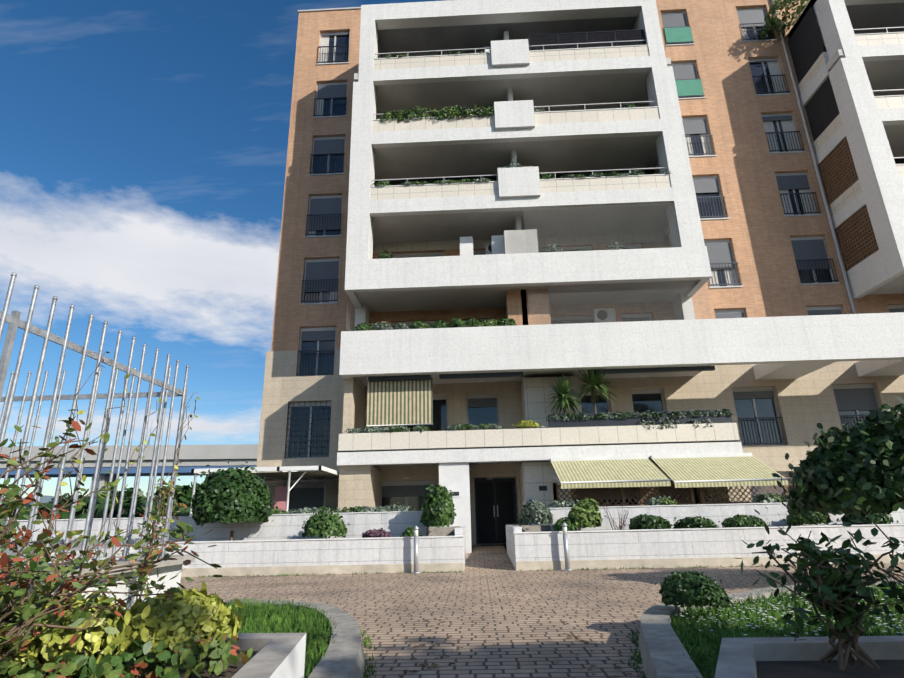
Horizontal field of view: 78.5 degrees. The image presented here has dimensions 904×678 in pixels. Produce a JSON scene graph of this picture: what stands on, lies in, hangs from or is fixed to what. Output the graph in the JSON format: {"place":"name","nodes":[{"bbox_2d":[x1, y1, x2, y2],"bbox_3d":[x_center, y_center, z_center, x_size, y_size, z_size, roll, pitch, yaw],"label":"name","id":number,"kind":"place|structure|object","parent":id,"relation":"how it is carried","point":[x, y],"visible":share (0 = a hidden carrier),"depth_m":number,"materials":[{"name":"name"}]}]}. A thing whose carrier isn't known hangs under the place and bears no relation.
{"place":"outdoors","nodes":[
{"label":"outdoors","id":0,"kind":"place"},
{"bbox_2d":[15,490,184,504],"bbox_3d":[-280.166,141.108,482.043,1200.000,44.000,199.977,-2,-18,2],"label":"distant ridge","id":1,"kind":"structure","parent":0,"point":[45,499],"depth_m":455.22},
{"bbox_2d":[0,0,444,498],"label":"sky","id":2,"kind":"structure","parent":0,"point":[144,143],"materials":[{"name":"blue"}]},
{"bbox_2d":[180,545,903,677],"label":"paved court","id":3,"kind":"object","parent":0,"point":[606,609],"visible":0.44,"depth_m":7.41,"materials":[{"name":"beige stone"}]},
{"bbox_2d":[9,502,903,576],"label":"planter walls","id":4,"kind":"structure","parent":3,"relation":"on","point":[280,545],"depth_m":12.91,"materials":[{"name":"concrete"}]},
{"bbox_2d":[185,0,898,540],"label":"planter shrubs","id":5,"kind":"object","parent":4,"relation":"on","point":[231,496],"visible":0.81,"depth_m":14.23,"materials":[{"name":"green plant"}]},
{"bbox_2d":[79,579,903,677],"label":"kerb islands","id":6,"kind":"object","parent":3,"relation":"on","point":[283,655],"visible":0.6,"depth_m":3.41,"materials":[{"name":"concrete"}]},
{"bbox_2d":[0,351,903,677],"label":"shrubs","id":7,"kind":"object","parent":6,"relation":"on","point":[46,633],"visible":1,"depth_m":2.79,"materials":[{"name":"green plant"}]},
{"bbox_2d":[199,561,903,677],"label":"grass","id":8,"kind":"structure","parent":6,"relation":"on","point":[298,616],"depth_m":5.34,"materials":[{"name":"green plant"}]},
{"bbox_2d":[674,587,901,634],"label":"plants","id":9,"kind":"object","parent":6,"relation":"on","point":[782,615],"visible":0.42,"depth_m":5.12,"materials":[{"name":"plant"}]},
{"bbox_2d":[412,522,571,573],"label":"bollards","id":10,"kind":"object","parent":3,"relation":"on","point":[565,544],"visible":0.92,"depth_m":12.62,"materials":[{"name":"white metal"}]},
{"bbox_2d":[200,514,884,677],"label":"ground litter","id":11,"kind":"object","parent":3,"relation":"on","point":[406,670],"visible":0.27,"depth_m":5.35,"materials":[{"name":"brown plant"}]},
{"bbox_2d":[257,0,903,551],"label":"apartment block","id":12,"kind":"structure","parent":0,"point":[769,240],"depth_m":21.94,"materials":[{"name":"brick"}]},
{"label":"ground","id":13,"kind":"structure","parent":0,"visible":0},
{"bbox_2d":[0,272,194,608],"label":"metal fence","id":14,"kind":"object","parent":13,"relation":"on","point":[170,569],"visible":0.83,"depth_m":5.50,"materials":[{"name":"silver metal"}]},
{"bbox_2d":[0,483,199,529],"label":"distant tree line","id":15,"kind":"object","parent":13,"relation":"on","point":[184,497],"visible":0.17,"depth_m":62.81,"materials":[{"name":"green plant"}]},
{"bbox_2d":[0,420,257,495],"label":"viaduct","id":16,"kind":"object","parent":13,"relation":"on","point":[191,457],"visible":0.12,"depth_m":140.15,"materials":[{"name":"grey concrete"}]},
{"bbox_2d":[337,0,903,552],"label":"balcony tower","id":17,"kind":"structure","parent":13,"relation":"on","point":[585,120],"depth_m":20.19,"materials":[{"name":"concrete"}]},
{"bbox_2d":[190,366,792,515],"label":"awnings","id":18,"kind":"object","parent":17,"relation":"attached to","point":[403,400],"visible":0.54,"depth_m":16.43,"materials":[{"name":"striped fabric"},{"name":"wood"},{"name":"white steel"}]},
{"bbox_2d":[545,369,617,413],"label":"yuccas","id":19,"kind":"object","parent":17,"relation":"on","point":[593,380],"visible":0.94,"depth_m":18.37,"materials":[{"name":"green plant"}]},
{"bbox_2d":[346,0,855,523],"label":"loggia nets and clutter","id":20,"kind":"object","parent":17,"relation":"attached to","point":[496,246],"visible":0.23,"depth_m":20.74,"materials":[{"name":"metal"}]},
{"bbox_2d":[373,6,903,267],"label":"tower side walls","id":21,"kind":"structure","parent":17,"relation":"on","point":[807,48],"depth_m":22.80,"materials":[{"name":"brick"}]},
{"bbox_2d":[788,0,903,298],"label":"balcony tower","id":22,"kind":"structure","parent":17,"relation":"attached to","point":[860,62],"depth_m":21.34,"materials":[{"name":"white painted concrete"},{"name":"cream tile"},{"name":"brick"}]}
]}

